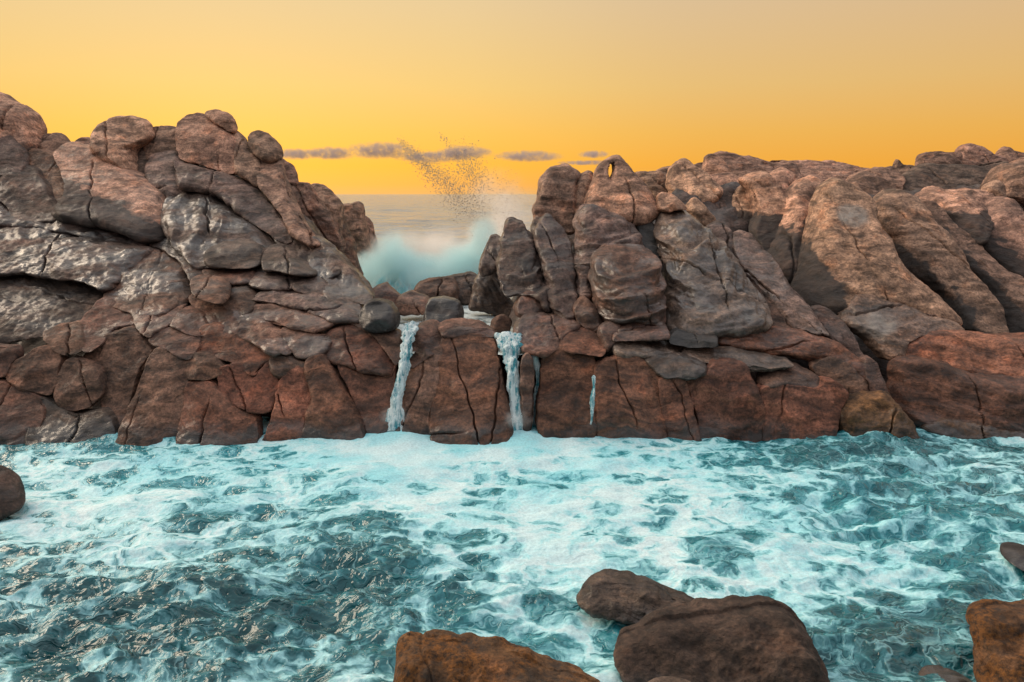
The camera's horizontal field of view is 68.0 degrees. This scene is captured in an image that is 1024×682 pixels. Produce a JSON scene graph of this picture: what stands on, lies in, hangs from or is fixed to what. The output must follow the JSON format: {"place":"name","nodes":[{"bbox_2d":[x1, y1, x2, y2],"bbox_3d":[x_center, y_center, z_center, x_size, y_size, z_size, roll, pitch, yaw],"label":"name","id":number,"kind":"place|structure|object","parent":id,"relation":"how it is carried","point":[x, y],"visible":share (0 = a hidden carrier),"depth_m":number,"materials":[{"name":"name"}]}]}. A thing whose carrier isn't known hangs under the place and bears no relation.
{"place":"outdoors","nodes":[
{"label":"outdoors","id":0,"kind":"place"},
{"bbox_2d":[335,194,536,298],"bbox_3d":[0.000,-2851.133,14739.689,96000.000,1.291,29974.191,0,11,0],"label":"sea water","id":1,"kind":"structure","parent":0,"point":[411,230],"depth_m":110.06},
{"bbox_2d":[370,265,477,293],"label":"breaking wave","id":2,"kind":"object","parent":1,"relation":"on","point":[401,279],"visible":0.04,"depth_m":30.96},
{"bbox_2d":[398,305,523,354],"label":"basin water","id":3,"kind":"structure","parent":0,"point":[486,318],"depth_m":19.60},
{"bbox_2d":[414,275,458,299],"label":"boulder","id":4,"kind":"object","parent":3,"relation":"on","point":[440,286],"visible":0.64,"depth_m":21.54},
{"bbox_2d":[423,296,463,321],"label":"boulder","id":5,"kind":"object","parent":3,"relation":"on","point":[440,308],"visible":0.62,"depth_m":17.18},
{"bbox_2d":[397,132,529,241],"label":"spray droplets","id":6,"kind":"object","parent":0,"point":[437,181],"visible":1,"depth_m":29.24,"materials":[{"name":"beige"}]},
{"bbox_2d":[11,165,980,416],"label":"terrain","id":7,"kind":"structure","parent":0,"point":[728,217],"depth_m":21.16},
{"bbox_2d":[0,275,105,343],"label":"rock block","id":8,"kind":"object","parent":7,"relation":"on","point":[31,307],"visible":0.74,"depth_m":17.14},
{"bbox_2d":[291,182,344,254],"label":"rock slab","id":9,"kind":"object","parent":7,"relation":"on","point":[315,209],"visible":0.47,"depth_m":25.81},
{"bbox_2d":[338,250,374,297],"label":"rock slab","id":10,"kind":"object","parent":7,"relation":"on","point":[363,279],"visible":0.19,"depth_m":18.65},
{"bbox_2d":[309,235,372,304],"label":"rock slab","id":11,"kind":"object","parent":10,"relation":"on","point":[349,282],"visible":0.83,"depth_m":17.85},
{"bbox_2d":[343,201,375,282],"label":"rock block","id":12,"kind":"object","parent":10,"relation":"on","point":[355,216],"visible":0.52,"depth_m":32.72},
{"bbox_2d":[468,271,513,315],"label":"rock slab","id":13,"kind":"object","parent":7,"relation":"on","point":[488,296],"visible":0.76,"depth_m":19.78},
{"bbox_2d":[532,163,580,234],"bbox_3d":[1.229,-3.884,20.657,1.297,1.918,1.840,3,11,13],"label":"rock pillar","id":14,"kind":"object","parent":7,"relation":"on","point":[556,194],"visible":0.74,"depth_m":20.10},
{"bbox_2d":[583,155,660,226],"bbox_3d":[2.847,-3.976,20.003,2.001,1.905,2.547,0,11,0],"label":"rock spire","id":15,"kind":"object","parent":7,"relation":"on","point":[623,190],"visible":0.9,"depth_m":19.37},
{"bbox_2d":[665,158,722,202],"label":"boulder","id":16,"kind":"object","parent":7,"relation":"on","point":[687,176],"visible":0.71,"depth_m":23.30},
{"bbox_2d":[701,151,802,177],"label":"rock ridge","id":17,"kind":"object","parent":7,"relation":"on","point":[739,165],"visible":0.4,"depth_m":29.69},
{"bbox_2d":[790,160,868,180],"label":"rock ridge","id":18,"kind":"object","parent":7,"relation":"on","point":[824,170],"visible":0.48,"depth_m":32.84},
{"bbox_2d":[846,166,905,194],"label":"rock ridge","id":19,"kind":"object","parent":7,"relation":"on","point":[874,180],"visible":0.63,"depth_m":27.13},
{"bbox_2d":[873,188,1008,333],"bbox_3d":[11.116,-2.229,20.048,1.916,3.586,5.080,-2,11,-10],"label":"rock pillar","id":20,"kind":"object","parent":7,"relation":"on","point":[931,254],"visible":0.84,"depth_m":19.46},
{"bbox_2d":[902,161,1008,190],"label":"rock ridge","id":21,"kind":"object","parent":7,"relation":"on","point":[943,176],"visible":0.48,"depth_m":27.91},
{"bbox_2d":[920,199,1023,332],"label":"rock pillar","id":22,"kind":"object","parent":7,"relation":"on","point":[1005,286],"visible":0.6,"depth_m":20.14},
{"bbox_2d":[954,143,1009,164],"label":"boulder","id":23,"kind":"object","parent":7,"relation":"on","point":[973,154],"visible":0.57,"depth_m":33.00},
{"bbox_2d":[979,157,1023,210],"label":"boulder","id":24,"kind":"object","parent":7,"relation":"on","point":[1010,175],"visible":0.43,"depth_m":25.21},
{"bbox_2d":[982,196,1023,277],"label":"boulder","id":25,"kind":"object","parent":7,"relation":"on","point":[1003,245],"visible":0.67,"depth_m":21.48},
{"bbox_2d":[915,186,994,244],"bbox_3d":[13.359,-3.867,23.059,2.209,1.700,4.077,6,13,29],"label":"boulder","id":26,"kind":"object","parent":25,"relation":"on","point":[966,209],"visible":0.75,"depth_m":22.57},
{"bbox_2d":[0,416,1023,681],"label":"pool water","id":27,"kind":"structure","parent":0,"point":[872,556],"depth_m":9.88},
{"bbox_2d":[0,465,25,519],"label":"boulder","id":28,"kind":"object","parent":27,"relation":"in","point":[12,496],"visible":1,"depth_m":10.92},
{"bbox_2d":[0,377,45,444],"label":"boulder","id":29,"kind":"object","parent":27,"relation":"in","point":[21,412],"visible":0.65,"depth_m":14.54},
{"bbox_2d":[5,345,69,394],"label":"boulder","id":30,"kind":"object","parent":29,"relation":"on","point":[36,370],"visible":0.9,"depth_m":15.04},
{"bbox_2d":[24,395,120,444],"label":"rock block","id":31,"kind":"object","parent":27,"relation":"in","point":[60,425],"visible":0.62,"depth_m":14.41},
{"bbox_2d":[53,356,107,410],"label":"rock block","id":32,"kind":"object","parent":31,"relation":"on","point":[81,382],"visible":1,"depth_m":14.91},
{"bbox_2d":[84,325,155,424],"bbox_3d":[-7.869,0.629,15.550,1.990,1.697,1.431,10,15,43],"label":"rock block","id":33,"kind":"object","parent":27,"relation":"on","point":[120,355],"visible":0.79,"depth_m":15.39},
{"bbox_2d":[43,320,84,356],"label":"rock block","id":34,"kind":"object","parent":33,"relation":"on","point":[67,339],"visible":0.94,"depth_m":15.60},
{"bbox_2d":[80,296,134,351],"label":"rock block","id":35,"kind":"object","parent":33,"relation":"on","point":[101,318],"visible":0.88,"depth_m":16.14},
{"bbox_2d":[103,245,191,316],"bbox_3d":[-8.369,-1.484,17.971,2.135,1.339,3.806,0,11,0],"label":"boulder","id":36,"kind":"object","parent":35,"relation":"on","point":[156,282],"visible":0.81,"depth_m":17.39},
{"bbox_2d":[0,227,153,290],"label":"rock slab","id":37,"kind":"object","parent":36,"relation":"on","point":[99,264],"visible":0.81,"depth_m":18.32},
{"bbox_2d":[0,202,148,245],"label":"rock slab","id":38,"kind":"object","parent":37,"relation":"on","point":[7,219],"visible":0.58,"depth_m":19.67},
{"bbox_2d":[0,165,56,222],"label":"rock block","id":39,"kind":"object","parent":38,"relation":"on","point":[26,193],"visible":0.86,"depth_m":20.81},
{"bbox_2d":[0,135,29,175],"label":"rock block","id":40,"kind":"object","parent":39,"relation":"on","point":[14,156],"visible":0.93,"depth_m":21.87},
{"bbox_2d":[0,92,46,150],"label":"boulder","id":41,"kind":"object","parent":40,"relation":"on","point":[23,125],"visible":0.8,"depth_m":22.87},
{"bbox_2d":[28,148,63,201],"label":"rock block","id":42,"kind":"object","parent":39,"relation":"on","point":[43,160],"visible":0.55,"depth_m":22.02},
{"bbox_2d":[51,141,165,243],"bbox_3d":[-11.192,-4.251,21.191,2.920,2.843,6.010,-5,12,-26],"label":"boulder","id":43,"kind":"object","parent":37,"relation":"on","point":[98,193],"visible":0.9,"depth_m":20.35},
{"bbox_2d":[89,115,154,170],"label":"boulder","id":44,"kind":"object","parent":43,"relation":"on","point":[120,141],"visible":0.94,"depth_m":22.41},
{"bbox_2d":[144,150,183,197],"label":"rock block","id":45,"kind":"object","parent":43,"relation":"on","point":[160,171],"visible":0.64,"depth_m":21.71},
{"bbox_2d":[143,126,176,159],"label":"rock block","id":46,"kind":"object","parent":45,"relation":"on","point":[163,139],"visible":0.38,"depth_m":23.07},
{"bbox_2d":[115,347,189,445],"bbox_3d":[-6.805,1.188,14.899,1.390,1.950,2.082,0,11,0],"label":"rock block","id":47,"kind":"object","parent":27,"relation":"in","point":[154,411],"visible":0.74,"depth_m":14.60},
{"bbox_2d":[148,327,201,359],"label":"rock block","id":48,"kind":"object","parent":47,"relation":"on","point":[178,344],"visible":0.91,"depth_m":15.47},
{"bbox_2d":[131,304,187,337],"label":"rock block","id":49,"kind":"object","parent":48,"relation":"on","point":[148,326],"visible":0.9,"depth_m":16.04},
{"bbox_2d":[170,305,208,336],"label":"rock block","id":50,"kind":"object","parent":48,"relation":"on","point":[185,319],"visible":0.91,"depth_m":16.10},
{"bbox_2d":[176,379,262,445],"bbox_3d":[-5.596,1.507,14.691,1.643,1.329,1.555,0,11,0],"label":"rock block","id":51,"kind":"object","parent":27,"relation":"in","point":[212,414],"visible":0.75,"depth_m":14.45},
{"bbox_2d":[186,350,226,380],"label":"rock block","id":52,"kind":"object","parent":51,"relation":"on","point":[202,365],"visible":0.95,"depth_m":15.06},
{"bbox_2d":[217,361,279,413],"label":"rock block","id":53,"kind":"object","parent":51,"relation":"on","point":[244,390],"visible":0.89,"depth_m":14.90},
{"bbox_2d":[199,322,270,375],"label":"rock block","id":54,"kind":"object","parent":53,"relation":"on","point":[217,341],"visible":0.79,"depth_m":15.44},
{"bbox_2d":[262,366,309,440],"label":"rock block","id":55,"kind":"object","parent":27,"relation":"in","point":[291,404],"visible":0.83,"depth_m":14.58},
{"bbox_2d":[269,353,305,378],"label":"boulder","id":56,"kind":"object","parent":55,"relation":"on","point":[280,366],"visible":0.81,"depth_m":15.10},
{"bbox_2d":[188,294,291,356],"bbox_3d":[-5.789,-0.412,16.332,3.548,0.997,1.325,6,13,30],"label":"rock slab","id":57,"kind":"object","parent":56,"relation":"on","point":[265,336],"visible":0.81,"depth_m":15.81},
{"bbox_2d":[222,286,258,313],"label":"boulder","id":58,"kind":"object","parent":57,"relation":"on","point":[240,301],"visible":0.88,"depth_m":16.81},
{"bbox_2d":[190,274,231,303],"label":"boulder","id":59,"kind":"object","parent":58,"relation":"on","point":[214,289],"visible":1,"depth_m":16.70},
{"bbox_2d":[202,268,256,285],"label":"rock slab","id":60,"kind":"object","parent":58,"relation":"on","point":[233,277],"visible":0.5,"depth_m":17.78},
{"bbox_2d":[203,239,265,268],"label":"boulder","id":61,"kind":"object","parent":60,"relation":"on","point":[241,254],"visible":0.9,"depth_m":18.24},
{"bbox_2d":[281,326,331,358],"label":"rock slab","id":62,"kind":"object","parent":56,"relation":"on","point":[303,345],"visible":0.77,"depth_m":15.41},
{"bbox_2d":[243,303,333,333],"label":"rock slab","id":63,"kind":"object","parent":62,"relation":"on","point":[292,319],"visible":0.82,"depth_m":16.16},
{"bbox_2d":[252,290,358,324],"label":"rock slab","id":64,"kind":"object","parent":63,"relation":"on","point":[327,309],"visible":0.9,"depth_m":16.54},
{"bbox_2d":[248,271,297,290],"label":"boulder","id":65,"kind":"object","parent":64,"relation":"on","point":[265,281],"visible":0.64,"depth_m":17.42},
{"bbox_2d":[160,191,287,275],"bbox_3d":[-7.526,-2.948,19.673,2.631,2.142,6.114,-9,14,-38],"label":"boulder","id":66,"kind":"object","parent":65,"relation":"on","point":[195,226],"visible":0.56,"depth_m":19.42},
{"bbox_2d":[173,156,294,244],"bbox_3d":[-7.684,-4.016,21.169,5.675,2.385,1.890,6,13,29],"label":"rock slab","id":67,"kind":"object","parent":66,"relation":"on","point":[248,201],"visible":0.95,"depth_m":20.76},
{"bbox_2d":[175,112,235,174],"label":"rock block","id":68,"kind":"object","parent":67,"relation":"on","point":[202,139],"visible":0.91,"depth_m":22.29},
{"bbox_2d":[232,131,260,187],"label":"boulder","id":69,"kind":"object","parent":67,"relation":"on","point":[247,163],"visible":0.87,"depth_m":21.84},
{"bbox_2d":[248,130,283,162],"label":"boulder","id":70,"kind":"object","parent":69,"relation":"on","point":[266,147],"visible":1,"depth_m":22.18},
{"bbox_2d":[292,276,327,294],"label":"boulder","id":71,"kind":"object","parent":64,"relation":"on","point":[314,285],"visible":0.76,"depth_m":17.23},
{"bbox_2d":[261,243,317,276],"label":"boulder","id":72,"kind":"object","parent":71,"relation":"on","point":[281,258],"visible":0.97,"depth_m":17.90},
{"bbox_2d":[270,235,340,278],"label":"rock slab","id":73,"kind":"object","parent":71,"relation":"on","point":[317,260],"visible":0.61,"depth_m":18.42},
{"bbox_2d":[256,159,319,247],"bbox_3d":[-6.227,-3.869,20.639,1.009,2.411,4.775,-6,12,-28],"label":"rock pillar","id":74,"kind":"object","parent":73,"relation":"on","point":[274,185],"visible":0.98,"depth_m":20.61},
{"bbox_2d":[302,354,365,439],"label":"rock block","id":75,"kind":"object","parent":27,"relation":"in","point":[332,411],"visible":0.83,"depth_m":14.56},
{"bbox_2d":[338,365,396,433],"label":"rock block","id":76,"kind":"object","parent":27,"relation":"in","point":[371,394],"visible":0.83,"depth_m":14.85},
{"bbox_2d":[325,324,396,375],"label":"boulder","id":77,"kind":"object","parent":76,"relation":"on","point":[353,347],"visible":0.92,"depth_m":15.29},
{"bbox_2d":[349,323,402,364],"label":"boulder","id":78,"kind":"object","parent":76,"relation":"on","point":[389,342],"visible":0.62,"depth_m":15.55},
{"bbox_2d":[359,298,399,332],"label":"boulder","id":79,"kind":"object","parent":78,"relation":"on","point":[379,315],"visible":1,"depth_m":15.63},
{"bbox_2d":[385,320,418,430],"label":"waterfall","id":80,"kind":"structure","parent":27,"relation":"on","point":[395,414],"depth_m":14.75,"materials":[{"name":"liquid"}]},
{"bbox_2d":[395,345,442,434],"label":"rock block","id":81,"kind":"object","parent":27,"relation":"in","point":[422,380],"visible":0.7,"depth_m":14.82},
{"bbox_2d":[410,319,441,368],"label":"boulder","id":82,"kind":"object","parent":81,"relation":"on","point":[428,337],"visible":0.73,"depth_m":15.48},
{"bbox_2d":[428,333,513,444],"bbox_3d":[-0.783,0.944,15.123,1.657,2.025,2.652,0,11,0],"label":"rock block","id":83,"kind":"object","parent":27,"relation":"in","point":[470,404],"visible":0.82,"depth_m":14.64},
{"bbox_2d":[438,318,495,337],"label":"rock slab","id":84,"kind":"object","parent":83,"relation":"on","point":[453,328],"visible":0.99,"depth_m":15.79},
{"bbox_2d":[393,629,599,681],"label":"boulder","id":85,"kind":"object","parent":27,"relation":"in","point":[437,655],"visible":1,"depth_m":6.67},
{"bbox_2d":[494,331,523,430],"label":"waterfall","id":86,"kind":"structure","parent":27,"relation":"on","point":[509,344],"depth_m":14.95,"materials":[{"name":"liquid"}]},
{"bbox_2d":[519,352,534,430],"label":"boulder","id":87,"kind":"object","parent":27,"relation":"on","point":[527,381],"visible":1,"depth_m":14.66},
{"bbox_2d":[535,346,597,437],"bbox_3d":[1.073,1.057,15.027,1.253,1.794,1.791,0,11,0],"label":"rock block","id":88,"kind":"object","parent":27,"relation":"in","point":[562,404],"visible":0.84,"depth_m":14.71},
{"bbox_2d":[513,312,580,357],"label":"boulder","id":89,"kind":"object","parent":88,"relation":"on","point":[543,333],"visible":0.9,"depth_m":15.80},
{"bbox_2d":[495,217,551,312],"bbox_3d":[0.252,-1.897,18.175,1.319,2.040,3.437,0,11,0],"label":"rock pillar","id":90,"kind":"object","parent":89,"relation":"on","point":[518,266],"visible":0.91,"depth_m":17.85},
{"bbox_2d":[534,213,577,318],"bbox_3d":[1.031,-1.844,17.851,1.009,2.231,3.642,0,11,0],"label":"rock pillar","id":91,"kind":"object","parent":89,"relation":"on","point":[553,244],"visible":0.93,"depth_m":17.63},
{"bbox_2d":[559,326,605,356],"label":"boulder","id":92,"kind":"object","parent":88,"relation":"on","point":[573,342],"visible":0.87,"depth_m":15.39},
{"bbox_2d":[573,295,602,332],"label":"boulder","id":93,"kind":"object","parent":92,"relation":"on","point":[586,314],"visible":0.88,"depth_m":16.10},
{"bbox_2d":[572,204,643,301],"bbox_3d":[2.337,-1.938,17.958,1.836,2.551,3.548,0,11,0],"label":"rock slab","id":94,"kind":"object","parent":93,"relation":"on","point":[595,227],"visible":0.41,"depth_m":18.18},
{"bbox_2d":[594,355,667,438],"bbox_3d":[2.242,1.199,14.878,1.440,1.727,1.685,0,11,0],"label":"rock block","id":95,"kind":"object","parent":27,"relation":"on","point":[627,403],"visible":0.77,"depth_m":14.55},
{"bbox_2d":[576,568,694,624],"bbox_3d":[1.446,2.838,8.390,1.444,0.318,0.843,2,11,11],"label":"boulder","id":96,"kind":"object","parent":27,"relation":"on","point":[627,597],"visible":0.69,"depth_m":8.29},
{"bbox_2d":[657,377,701,440],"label":"rock block","id":97,"kind":"object","parent":27,"relation":"in","point":[677,405],"visible":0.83,"depth_m":14.48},
{"bbox_2d":[613,595,829,681],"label":"boulder","id":98,"kind":"object","parent":27,"relation":"in","point":[737,638],"visible":0.99,"depth_m":7.16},
{"bbox_2d":[687,357,765,442],"bbox_3d":[4.091,1.274,14.882,1.540,1.792,1.425,0,11,0],"label":"rock block","id":99,"kind":"object","parent":27,"relation":"in","point":[726,398],"visible":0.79,"depth_m":14.51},
{"bbox_2d":[644,352,706,380],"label":"rock slab","id":100,"kind":"object","parent":99,"relation":"on","point":[682,366],"visible":0.93,"depth_m":14.72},
{"bbox_2d":[610,340,793,371],"bbox_3d":[3.788,0.210,15.420,3.631,0.565,1.232,1,11,6],"label":"rock slab","id":101,"kind":"object","parent":99,"relation":"on","point":[755,361],"visible":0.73,"depth_m":15.14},
{"bbox_2d":[612,322,669,341],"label":"rock slab","id":102,"kind":"object","parent":101,"relation":"on","point":[633,332],"visible":0.94,"depth_m":15.30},
{"bbox_2d":[588,243,666,325],"bbox_3d":[2.548,-1.258,16.703,1.688,1.660,2.930,0,11,0],"label":"boulder","id":103,"kind":"object","parent":102,"relation":"on","point":[628,283],"visible":0.95,"depth_m":16.06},
{"bbox_2d":[667,327,717,347],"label":"rock block","id":104,"kind":"object","parent":101,"relation":"on","point":[680,337],"visible":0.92,"depth_m":15.26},
{"bbox_2d":[757,376,848,440],"bbox_3d":[5.591,1.446,14.647,1.770,1.413,1.436,0,11,0],"label":"rock block","id":105,"kind":"object","parent":27,"relation":"in","point":[797,411],"visible":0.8,"depth_m":14.45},
{"bbox_2d":[756,361,819,387],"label":"rock slab","id":106,"kind":"object","parent":105,"relation":"on","point":[797,374],"visible":0.81,"depth_m":14.78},
{"bbox_2d":[838,390,919,438],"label":"boulder","id":107,"kind":"object","parent":27,"relation":"in","point":[863,412],"visible":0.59,"depth_m":14.23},
{"bbox_2d":[808,356,867,393],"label":"rock block","id":108,"kind":"object","parent":107,"relation":"on","point":[847,376],"visible":0.78,"depth_m":15.01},
{"bbox_2d":[718,326,864,377],"bbox_3d":[5.746,0.206,15.767,3.190,1.080,1.254,2,11,12],"label":"rock slab","id":109,"kind":"object","parent":108,"relation":"on","point":[793,343],"visible":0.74,"depth_m":15.37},
{"bbox_2d":[653,210,772,337],"bbox_3d":[4.431,-1.731,17.539,2.367,2.658,4.941,0,11,0],"label":"rock slab","id":110,"kind":"object","parent":109,"relation":"on","point":[710,289],"visible":0.98,"depth_m":16.70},
{"bbox_2d":[732,230,828,335],"bbox_3d":[5.994,-1.436,17.482,1.009,2.067,4.109,-2,11,-12],"label":"rock slab","id":111,"kind":"object","parent":109,"relation":"on","point":[758,263],"visible":0.95,"depth_m":17.21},
{"bbox_2d":[858,355,887,391],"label":"boulder","id":112,"kind":"object","parent":107,"relation":"on","point":[874,379],"visible":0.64,"depth_m":14.96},
{"bbox_2d":[811,305,863,356],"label":"rock slab","id":113,"kind":"object","parent":112,"relation":"on","point":[837,328],"visible":0.58,"depth_m":16.25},
{"bbox_2d":[886,355,1023,430],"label":"boulder","id":114,"kind":"object","parent":27,"relation":"in","point":[921,390],"visible":0.74,"depth_m":14.84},
{"bbox_2d":[906,329,1023,375],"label":"boulder","id":115,"kind":"object","parent":114,"relation":"on","point":[984,353],"visible":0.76,"depth_m":15.89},
{"bbox_2d":[837,293,964,360],"bbox_3d":[8.546,-0.368,16.987,2.417,1.321,1.958,-5,12,-23],"label":"rock slab","id":116,"kind":"object","parent":115,"relation":"on","point":[881,328],"visible":0.91,"depth_m":16.55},
{"bbox_2d":[790,178,962,325],"bbox_3d":[8.546,-2.312,18.906,3.636,3.528,4.542,0,11,0],"label":"boulder","id":117,"kind":"object","parent":116,"relation":"on","point":[847,251],"visible":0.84,"depth_m":18.15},
{"bbox_2d":[767,175,823,284],"bbox_3d":[7.736,-3.109,20.817,1.381,2.914,4.355,6,12,27],"label":"boulder","id":118,"kind":"object","parent":117,"relation":"on","point":[784,248],"visible":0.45,"depth_m":20.44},
{"bbox_2d":[738,171,785,250],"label":"boulder","id":119,"kind":"object","parent":118,"relation":"on","point":[765,195],"visible":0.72,"depth_m":21.59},
{"bbox_2d":[919,417,1023,439],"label":"boulder","id":120,"kind":"object","parent":27,"relation":"in","point":[956,428],"visible":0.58,"depth_m":14.43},
{"bbox_2d":[965,599,1023,681],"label":"boulder","id":121,"kind":"object","parent":27,"relation":"in","point":[996,628],"visible":1,"depth_m":7.02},
{"bbox_2d":[0,0,1023,193],"label":"sky","id":122,"kind":"structure","parent":0,"point":[540,85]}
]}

